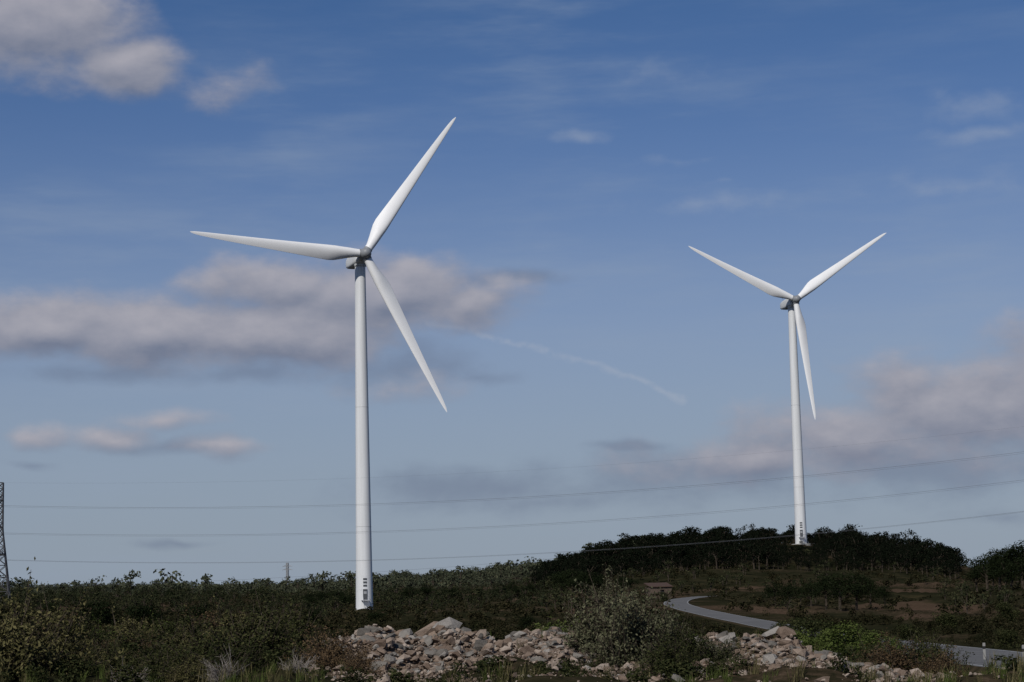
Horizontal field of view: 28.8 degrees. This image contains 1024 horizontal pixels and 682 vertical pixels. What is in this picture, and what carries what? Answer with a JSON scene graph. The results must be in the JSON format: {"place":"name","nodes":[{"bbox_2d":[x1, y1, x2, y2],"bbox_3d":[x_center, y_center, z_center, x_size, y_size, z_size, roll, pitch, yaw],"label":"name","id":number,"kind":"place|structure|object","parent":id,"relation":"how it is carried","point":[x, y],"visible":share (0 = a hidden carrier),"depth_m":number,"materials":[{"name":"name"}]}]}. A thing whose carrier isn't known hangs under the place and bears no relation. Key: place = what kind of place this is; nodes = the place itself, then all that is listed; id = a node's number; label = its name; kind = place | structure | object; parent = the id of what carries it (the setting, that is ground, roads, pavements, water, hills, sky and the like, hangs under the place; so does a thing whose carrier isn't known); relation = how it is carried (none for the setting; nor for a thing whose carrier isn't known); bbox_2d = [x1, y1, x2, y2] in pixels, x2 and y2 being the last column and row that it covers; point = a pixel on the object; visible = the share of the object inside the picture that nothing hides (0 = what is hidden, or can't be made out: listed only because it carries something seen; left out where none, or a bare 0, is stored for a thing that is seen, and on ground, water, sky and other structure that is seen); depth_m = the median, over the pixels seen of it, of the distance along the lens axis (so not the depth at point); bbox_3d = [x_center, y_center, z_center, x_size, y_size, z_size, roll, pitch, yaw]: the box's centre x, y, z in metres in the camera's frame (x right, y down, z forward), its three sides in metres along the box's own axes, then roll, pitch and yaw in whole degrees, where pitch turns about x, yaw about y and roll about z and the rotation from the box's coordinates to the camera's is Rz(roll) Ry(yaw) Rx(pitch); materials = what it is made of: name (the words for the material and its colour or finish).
{"place":"outdoors","nodes":[
{"label":"outdoors","id":0,"kind":"place"},
{"bbox_2d":[0,624,1023,681],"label":"dry grass","id":1,"kind":"structure","parent":0,"point":[506,678],"depth_m":38.03,"materials":[{"name":"brown plant"}]},
{"bbox_2d":[0,0,1023,586],"label":"sky","id":2,"kind":"structure","parent":0,"point":[544,273],"materials":[{"name":"blue"}]},
{"bbox_2d":[5,543,1023,681],"bbox_3d":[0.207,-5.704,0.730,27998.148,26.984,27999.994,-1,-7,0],"label":"terrain","id":3,"kind":"structure","parent":0,"point":[925,608],"depth_m":307.87,"materials":[{"name":"soil"}]},
{"bbox_2d":[0,482,10,600],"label":"electricity pylon","id":4,"kind":"object","parent":3,"relation":"on","point":[5,565],"visible":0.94,"depth_m":453.53,"materials":[{"name":"metal"}]},
{"bbox_2d":[0,557,81,681],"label":"olive shrub","id":5,"kind":"object","parent":3,"relation":"on","point":[21,649],"visible":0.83,"depth_m":38.85,"materials":[{"name":"green plant"}]},
{"bbox_2d":[10,581,129,674],"bbox_3d":[-9.485,6.042,40.889,3.123,2.227,3.209,-2,-7,3],"label":"olive shrub","id":6,"kind":"object","parent":3,"relation":"on","point":[76,645],"visible":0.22,"depth_m":40.90,"materials":[{"name":"green plant"}]},
{"bbox_2d":[54,641,114,679],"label":"kermes oak shrub","id":7,"kind":"object","parent":3,"relation":"on","point":[84,674],"visible":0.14,"depth_m":40.44,"materials":[{"name":"green plant"}]},
{"bbox_2d":[41,606,129,651],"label":"kermes oak shrub","id":8,"kind":"object","parent":3,"relation":"on","point":[88,626],"visible":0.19,"depth_m":57.77,"materials":[{"name":"green plant"}]},
{"bbox_2d":[68,601,108,624],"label":"evergreen bush","id":9,"kind":"object","parent":3,"relation":"on","point":[83,609],"visible":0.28,"depth_m":135.76,"materials":[{"name":"green plant"}]},
{"bbox_2d":[81,645,112,677],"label":"olive shrub","id":10,"kind":"object","parent":3,"relation":"on","point":[99,661],"visible":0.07,"depth_m":42.48,"materials":[{"name":"green plant"}]},
{"bbox_2d":[88,597,128,628],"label":"evergreen bush","id":11,"kind":"object","parent":3,"relation":"on","point":[107,620],"visible":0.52,"depth_m":137.75,"materials":[{"name":"green plant"}]},
{"bbox_2d":[92,618,125,645],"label":"green shrub","id":12,"kind":"object","parent":3,"relation":"on","point":[104,631],"visible":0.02,"depth_m":63.97,"materials":[{"name":"green plant"}]},
{"bbox_2d":[76,633,145,666],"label":"kermes oak shrub","id":13,"kind":"object","parent":3,"relation":"on","point":[109,651],"visible":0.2,"depth_m":44.53,"materials":[{"name":"green plant"}]},
{"bbox_2d":[93,606,164,646],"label":"olive shrub","id":14,"kind":"object","parent":3,"relation":"on","point":[127,630],"visible":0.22,"depth_m":67.81,"materials":[{"name":"green plant"}]},
{"bbox_2d":[123,600,162,628],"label":"evergreen bush","id":15,"kind":"object","parent":3,"relation":"on","point":[140,612],"visible":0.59,"depth_m":160.63,"materials":[{"name":"green plant"}]},
{"bbox_2d":[114,634,208,681],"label":"kermes oak shrub","id":16,"kind":"object","parent":3,"relation":"on","point":[156,652],"visible":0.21,"depth_m":42.73,"materials":[{"name":"green plant"}]},
{"bbox_2d":[121,603,220,647],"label":"kermes oak shrub","id":17,"kind":"object","parent":3,"relation":"on","point":[173,630],"visible":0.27,"depth_m":64.12,"materials":[{"name":"green plant"}]},
{"bbox_2d":[156,646,213,681],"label":"olive shrub","id":18,"kind":"object","parent":3,"relation":"on","point":[190,666],"visible":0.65,"depth_m":40.82,"materials":[{"name":"green plant"}]},
{"bbox_2d":[142,604,238,664],"bbox_3d":[-6.837,6.719,44.044,2.862,1.797,2.727,-5,-8,28],"label":"kermes oak shrub","id":19,"kind":"object","parent":3,"relation":"on","point":[197,643],"visible":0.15,"depth_m":43.89,"materials":[{"name":"green plant"}]},
{"bbox_2d":[179,602,210,624],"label":"evergreen bush","id":20,"kind":"object","parent":3,"relation":"on","point":[204,609],"visible":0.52,"depth_m":185.76,"materials":[{"name":"green plant"}]},
{"bbox_2d":[178,602,236,631],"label":"dry shrub","id":21,"kind":"object","parent":3,"relation":"on","point":[213,620],"visible":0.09,"depth_m":68.28,"materials":[{"name":"brown plant"}]},
{"bbox_2d":[201,646,247,681],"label":"bare twig shrub","id":22,"kind":"object","parent":3,"relation":"on","point":[215,676],"visible":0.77,"depth_m":39.48,"materials":[{"name":"grey plant"}]},
{"bbox_2d":[182,596,273,642],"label":"olive shrub","id":23,"kind":"object","parent":3,"relation":"on","point":[225,619],"visible":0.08,"depth_m":60.73,"materials":[{"name":"green plant"}]},
{"bbox_2d":[188,633,288,681],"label":"kermes oak shrub","id":24,"kind":"object","parent":3,"relation":"on","point":[241,659],"visible":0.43,"depth_m":40.96,"materials":[{"name":"green plant"}]},
{"bbox_2d":[186,589,330,666],"bbox_3d":[-5.428,6.246,43.108,3.092,1.838,3.177,-3,-8,15],"label":"kermes oak shrub","id":25,"kind":"object","parent":3,"relation":"on","point":[245,632],"visible":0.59,"depth_m":42.91,"materials":[{"name":"green plant"}]},
{"bbox_2d":[0,573,565,618],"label":"valley woodland","id":26,"kind":"object","parent":3,"relation":"on","point":[183,596],"visible":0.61,"depth_m":474.24,"materials":[{"name":"green plant"}]},
{"bbox_2d":[276,645,317,674],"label":"bare twig shrub","id":27,"kind":"object","parent":3,"relation":"on","point":[306,664],"visible":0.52,"depth_m":40.26,"materials":[{"name":"grey plant"}]},
{"bbox_2d":[250,593,344,659],"bbox_3d":[-5.029,6.609,45.347,2.458,1.737,2.310,-1,-7,-1],"label":"kermes oak shrub","id":28,"kind":"object","parent":3,"relation":"on","point":[297,624],"visible":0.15,"depth_m":45.10,"materials":[{"name":"green plant"}]},
{"bbox_2d":[304,608,322,622],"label":"evergreen bush","id":29,"kind":"object","parent":3,"relation":"on","point":[313,615],"visible":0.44,"depth_m":236.41,"materials":[{"name":"green plant"}]},
{"bbox_2d":[0,534,644,597],"bbox_3d":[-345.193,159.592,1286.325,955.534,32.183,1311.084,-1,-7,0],"label":"distant woodland","id":30,"kind":"object","parent":3,"relation":"on","point":[499,572],"visible":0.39,"depth_m":823.34,"materials":[{"name":"green plant"}]},
{"bbox_2d":[190,117,455,609],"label":"wind turbine","id":31,"kind":"object","parent":3,"relation":"on","point":[358,260],"visible":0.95,"depth_m":467.57,"materials":[{"name":"white paint"}]},
{"bbox_2d":[281,618,377,672],"bbox_3d":[-3.953,6.507,42.415,1.975,1.281,2.030,-5,-8,29],"label":"dry shrub","id":32,"kind":"object","parent":3,"relation":"on","point":[326,655],"visible":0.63,"depth_m":42.20,"materials":[{"name":"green plant"}]},
{"bbox_2d":[325,589,349,606],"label":"pine tree","id":33,"kind":"object","parent":3,"relation":"on","point":[343,598],"visible":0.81,"depth_m":432.55,"materials":[{"name":"green plant"}]},
{"bbox_2d":[329,644,384,677],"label":"dry shrub","id":34,"kind":"object","parent":3,"relation":"on","point":[358,663],"visible":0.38,"depth_m":41.27,"materials":[{"name":"brown plant"}]},
{"bbox_2d":[366,610,387,624],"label":"evergreen bush","id":35,"kind":"object","parent":3,"relation":"on","point":[377,614],"visible":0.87,"depth_m":227.00,"materials":[{"name":"green plant"}]},
{"bbox_2d":[415,621,437,635],"bbox_3d":[-1.960,7.249,49.906,0.962,0.448,0.342,1,-8,-20],"label":"boulder","id":36,"kind":"object","parent":3,"relation":"on","point":[427,630],"visible":0.28,"depth_m":49.80,"materials":[{"name":"stone"}]},
{"bbox_2d":[415,584,438,600],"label":"pine tree","id":37,"kind":"object","parent":3,"relation":"on","point":[426,591],"visible":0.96,"depth_m":524.88,"materials":[{"name":"green plant"}]},
{"bbox_2d":[432,617,461,628],"bbox_3d":[-1.593,7.057,49.456,0.531,0.426,0.885,-18,-16,34],"label":"boulder","id":38,"kind":"object","parent":3,"relation":"on","point":[449,623],"visible":0.74,"depth_m":49.37,"materials":[{"name":"grey stone"}]},
{"bbox_2d":[501,583,521,595],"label":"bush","id":39,"kind":"object","parent":3,"relation":"on","point":[512,587],"visible":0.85,"depth_m":466.26,"materials":[{"name":"green plant"}]},
{"bbox_2d":[0,628,1023,681],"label":"scrub","id":40,"kind":"object","parent":3,"relation":"on","point":[668,670],"visible":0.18,"depth_m":38.87,"materials":[{"name":"green plant"}]},
{"bbox_2d":[0,540,1023,622],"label":"scrub","id":41,"kind":"object","parent":3,"relation":"on","point":[508,605],"visible":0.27,"depth_m":353.56,"materials":[{"name":"green plant"}]},
{"bbox_2d":[0,607,1023,655],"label":"scrub","id":42,"kind":"object","parent":3,"relation":"on","point":[975,623],"visible":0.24,"depth_m":160.02,"materials":[{"name":"green plant"}]},
{"bbox_2d":[21,630,1023,681],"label":"green weeds","id":43,"kind":"object","parent":3,"relation":"on","point":[233,678],"visible":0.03,"depth_m":38.20,"materials":[{"name":"green plant"}]},
{"bbox_2d":[514,615,541,629],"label":"evergreen bush","id":44,"kind":"object","parent":3,"relation":"on","point":[528,620],"visible":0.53,"depth_m":168.13,"materials":[{"name":"green plant"}]},
{"bbox_2d":[516,607,570,631],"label":"green shrub","id":45,"kind":"object","parent":3,"relation":"on","point":[537,625],"visible":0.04,"depth_m":54.40,"materials":[{"name":"green plant"}]},
{"bbox_2d":[544,569,568,595],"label":"pine tree","id":46,"kind":"object","parent":3,"relation":"on","point":[558,579],"visible":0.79,"depth_m":416.43,"materials":[{"name":"green plant"}]},
{"bbox_2d":[556,568,589,596],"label":"pine tree","id":47,"kind":"object","parent":3,"relation":"on","point":[567,583],"visible":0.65,"depth_m":411.45,"materials":[{"name":"green plant"}]},
{"bbox_2d":[567,569,602,596],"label":"pine tree","id":48,"kind":"object","parent":3,"relation":"on","point":[585,577],"visible":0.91,"depth_m":406.27,"materials":[{"name":"green plant"}]},
{"bbox_2d":[538,564,652,656],"bbox_3d":[1.845,6.173,44.356,2.684,2.381,2.217,-2,-7,5],"label":"rosemary shrub","id":49,"kind":"object","parent":3,"relation":"on","point":[582,630],"visible":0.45,"depth_m":44.36,"materials":[{"name":"green plant"}]},
{"bbox_2d":[577,650,614,673],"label":"kermes oak shrub","id":50,"kind":"object","parent":3,"relation":"on","point":[593,664],"visible":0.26,"depth_m":41.38,"materials":[{"name":"green plant"}]},
{"bbox_2d":[588,572,608,598],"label":"pine tree","id":51,"kind":"object","parent":3,"relation":"on","point":[601,580],"visible":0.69,"depth_m":407.81,"materials":[{"name":"green plant"}]},
{"bbox_2d":[578,580,674,668],"bbox_3d":[2.534,6.369,43.358,2.383,2.327,2.515,-5,-8,27],"label":"rosemary shrub","id":52,"kind":"object","parent":3,"relation":"on","point":[631,633],"visible":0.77,"depth_m":43.03,"materials":[{"name":"green plant"}]},
{"bbox_2d":[620,577,638,592],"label":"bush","id":53,"kind":"object","parent":3,"relation":"on","point":[629,584],"visible":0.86,"depth_m":435.76,"materials":[{"name":"green plant"}]},
{"bbox_2d":[283,631,1009,681],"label":"gravel stones","id":54,"kind":"object","parent":3,"relation":"on","point":[774,669],"visible":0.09,"depth_m":40.77,"materials":[{"name":"stone"}]},
{"bbox_2d":[304,624,999,681],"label":"rubble stones","id":55,"kind":"object","parent":3,"relation":"on","point":[525,650],"visible":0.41,"depth_m":44.27,"materials":[{"name":"stone"}]},
{"bbox_2d":[644,582,672,597],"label":"stone hut","id":56,"kind":"object","parent":3,"relation":"on","point":[666,587],"visible":0.49,"depth_m":414.25,"materials":[{"name":"stone"}]},
{"bbox_2d":[618,625,705,673],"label":"kermes oak shrub","id":57,"kind":"object","parent":3,"relation":"on","point":[667,649],"visible":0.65,"depth_m":41.70,"materials":[{"name":"green plant"}]},
{"bbox_2d":[645,604,693,654],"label":"rosemary shrub","id":58,"kind":"object","parent":3,"relation":"on","point":[668,628],"visible":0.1,"depth_m":43.35,"materials":[{"name":"green plant"}]},
{"bbox_2d":[654,609,740,661],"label":"kermes oak shrub","id":59,"kind":"object","parent":3,"relation":"on","point":[692,641],"visible":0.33,"depth_m":43.09,"materials":[{"name":"green plant"}]},
{"bbox_2d":[696,635,744,661],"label":"rosemary shrub","id":60,"kind":"object","parent":3,"relation":"on","point":[714,651],"visible":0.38,"depth_m":43.04,"materials":[{"name":"green plant"}]},
{"bbox_2d":[530,524,966,588],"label":"hill pine woodland","id":61,"kind":"object","parent":3,"relation":"on","point":[848,546],"visible":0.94,"depth_m":598.34,"materials":[{"name":"green plant"}]},
{"bbox_2d":[515,549,1023,613],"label":"orchard trees","id":62,"kind":"object","parent":3,"relation":"on","point":[1001,597],"visible":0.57,"depth_m":389.89,"materials":[{"name":"green plant"}]},
{"bbox_2d":[762,626,778,639],"bbox_3d":[6.429,7.204,49.071,0.475,0.381,0.792,12,-13,-25],"label":"boulder","id":63,"kind":"object","parent":3,"relation":"on","point":[768,634],"visible":0.74,"depth_m":48.92,"materials":[{"name":"grey stone"}]},
{"bbox_2d":[762,582,782,605],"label":"pine tree","id":64,"kind":"object","parent":3,"relation":"on","point":[770,590],"visible":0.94,"depth_m":324.32,"materials":[{"name":"green plant"}]},
{"bbox_2d":[776,626,795,635],"bbox_3d":[6.701,7.083,48.517,0.381,0.265,0.525,5,-10,-43],"label":"boulder","id":65,"kind":"object","parent":3,"relation":"on","point":[784,630],"visible":1,"depth_m":48.40,"materials":[{"name":"stone"}]},
{"bbox_2d":[689,233,885,545],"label":"wind turbine","id":66,"kind":"object","parent":3,"relation":"on","point":[790,303],"visible":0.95,"depth_m":679.92,"materials":[{"name":"white paint"}]},
{"bbox_2d":[776,581,803,603],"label":"pine tree","id":67,"kind":"object","parent":3,"relation":"on","point":[788,590],"visible":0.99,"depth_m":319.08,"materials":[{"name":"green plant"}]},
{"bbox_2d":[775,616,807,636],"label":"evergreen bush","id":68,"kind":"object","parent":3,"relation":"on","point":[792,620],"visible":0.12,"depth_m":137.26,"materials":[{"name":"green plant"}]},
{"bbox_2d":[790,625,813,643],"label":"green bush","id":69,"kind":"object","parent":3,"relation":"on","point":[799,635],"visible":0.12,"depth_m":90.01,"materials":[{"name":"green plant"}]},
{"bbox_2d":[797,579,819,605],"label":"pine tree","id":70,"kind":"object","parent":3,"relation":"on","point":[804,592],"visible":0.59,"depth_m":323.42,"materials":[{"name":"green plant"}]},
{"bbox_2d":[789,614,831,644],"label":"evergreen bush","id":71,"kind":"object","parent":3,"relation":"on","point":[811,624],"visible":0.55,"depth_m":127.22,"materials":[{"name":"green plant"}]},
{"bbox_2d":[800,635,825,651],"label":"green bush","id":72,"kind":"object","parent":3,"relation":"on","point":[810,642],"visible":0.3,"depth_m":86.03,"materials":[{"name":"green plant"}]},
{"bbox_2d":[805,572,840,609],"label":"pine tree","id":73,"kind":"object","parent":3,"relation":"on","point":[821,581],"visible":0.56,"depth_m":313.50,"materials":[{"name":"green plant"}]},
{"bbox_2d":[810,628,836,650],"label":"green bush","id":74,"kind":"object","parent":3,"relation":"on","point":[823,634],"visible":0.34,"depth_m":93.74,"materials":[{"name":"green plant"}]},
{"bbox_2d":[813,620,841,640],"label":"evergreen bush","id":75,"kind":"object","parent":3,"relation":"on","point":[826,625],"visible":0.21,"depth_m":115.42,"materials":[{"name":"green plant"}]},
{"bbox_2d":[816,573,862,610],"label":"pine tree","id":76,"kind":"object","parent":3,"relation":"on","point":[835,584],"visible":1,"depth_m":308.08,"materials":[{"name":"green plant"}]},
{"bbox_2d":[817,620,863,655],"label":"green bush","id":77,"kind":"object","parent":3,"relation":"on","point":[837,633],"visible":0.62,"depth_m":89.48,"materials":[{"name":"green plant"}]},
{"bbox_2d":[838,571,877,609],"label":"pine tree","id":78,"kind":"object","parent":3,"relation":"on","point":[861,581],"visible":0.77,"depth_m":310.12,"materials":[{"name":"green plant"}]},
{"bbox_2d":[843,636,889,662],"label":"kermes oak shrub","id":79,"kind":"object","parent":3,"relation":"on","point":[855,655],"visible":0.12,"depth_m":54.40,"materials":[{"name":"green plant"}]},
{"bbox_2d":[850,630,885,656],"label":"green bush","id":80,"kind":"object","parent":3,"relation":"on","point":[869,638],"visible":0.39,"depth_m":85.52,"materials":[{"name":"green plant"}]},
{"bbox_2d":[858,577,887,606],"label":"pine tree","id":81,"kind":"object","parent":3,"relation":"on","point":[873,587],"visible":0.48,"depth_m":317.01,"materials":[{"name":"green plant"}]},
{"bbox_2d":[873,584,893,604],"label":"pine tree","id":82,"kind":"object","parent":3,"relation":"on","point":[886,594],"visible":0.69,"depth_m":331.46,"materials":[{"name":"green plant"}]},
{"bbox_2d":[880,636,908,654],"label":"green bush","id":83,"kind":"object","parent":3,"relation":"on","point":[893,641],"visible":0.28,"depth_m":82.56,"materials":[{"name":"green plant"}]},
{"bbox_2d":[852,632,939,671],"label":"dry shrub","id":84,"kind":"object","parent":3,"relation":"on","point":[894,659],"visible":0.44,"depth_m":52.21,"materials":[{"name":"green plant"}]},
{"bbox_2d":[895,623,927,640],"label":"evergreen bush","id":85,"kind":"object","parent":3,"relation":"on","point":[902,628],"visible":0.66,"depth_m":130.97,"materials":[{"name":"green plant"}]},
{"bbox_2d":[864,617,974,670],"bbox_3d":[10.798,8.346,53.350,2.818,1.917,2.685,-4,-8,23],"label":"kermes oak shrub","id":86,"kind":"object","parent":3,"relation":"on","point":[927,654],"visible":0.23,"depth_m":53.21,"materials":[{"name":"green plant"}]},
{"bbox_2d":[908,626,975,674],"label":"kermes oak shrub","id":87,"kind":"object","parent":3,"relation":"on","point":[938,645],"visible":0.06,"depth_m":55.06,"materials":[{"name":"green plant"}]},
{"bbox_2d":[918,641,969,676],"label":"dry shrub","id":88,"kind":"object","parent":3,"relation":"on","point":[937,665],"visible":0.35,"depth_m":52.02,"materials":[{"name":"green plant"}]},
{"bbox_2d":[930,609,971,632],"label":"evergreen bush","id":89,"kind":"object","parent":3,"relation":"on","point":[951,621],"visible":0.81,"depth_m":173.68,"materials":[{"name":"green plant"}]},
{"bbox_2d":[960,564,990,591],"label":"pine tree","id":90,"kind":"object","parent":3,"relation":"on","point":[974,578],"visible":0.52,"depth_m":425.21,"materials":[{"name":"green plant"}]},
{"bbox_2d":[963,553,1002,590],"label":"pine tree","id":91,"kind":"object","parent":3,"relation":"on","point":[980,572],"visible":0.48,"depth_m":415.62,"materials":[{"name":"green plant"}]},
{"bbox_2d":[974,547,1004,589],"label":"pine tree","id":92,"kind":"object","parent":3,"relation":"on","point":[989,559],"visible":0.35,"depth_m":404.80,"materials":[{"name":"green plant"}]},
{"bbox_2d":[983,546,1020,589],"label":"pine tree","id":93,"kind":"object","parent":3,"relation":"on","point":[1002,558],"visible":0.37,"depth_m":399.92,"materials":[{"name":"green plant"}]},
{"bbox_2d":[986,558,1022,587],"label":"pine tree","id":94,"kind":"object","parent":3,"relation":"on","point":[1006,577],"visible":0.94,"depth_m":384.96,"materials":[{"name":"green plant"}]},
{"bbox_2d":[990,600,1022,624],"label":"evergreen bush","id":95,"kind":"object","parent":3,"relation":"on","point":[1009,612],"visible":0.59,"depth_m":192.14,"materials":[{"name":"green plant"}]},
{"bbox_2d":[991,626,1023,648],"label":"evergreen bush","id":96,"kind":"object","parent":3,"relation":"on","point":[1008,635],"visible":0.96,"depth_m":105.44,"materials":[{"name":"green plant"}]},
{"bbox_2d":[994,540,1023,588],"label":"pine tree","id":97,"kind":"object","parent":3,"relation":"on","point":[1015,549],"visible":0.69,"depth_m":394.36,"materials":[{"name":"green plant"}]},
{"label":"electricity pylon","id":98,"kind":"object","parent":3,"relation":"on","visible":0},
{"bbox_2d":[0,426,1023,587],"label":"power lines","id":99,"kind":"object","parent":98,"relation":"attached to","point":[509,525],"visible":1,"depth_m":432.14,"materials":[{"name":"metal"}]},
{"bbox_2d":[662,596,1023,673],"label":"road","id":100,"kind":"structure","parent":0,"point":[682,604],"depth_m":209.16,"materials":[{"name":"grey asphalt"}]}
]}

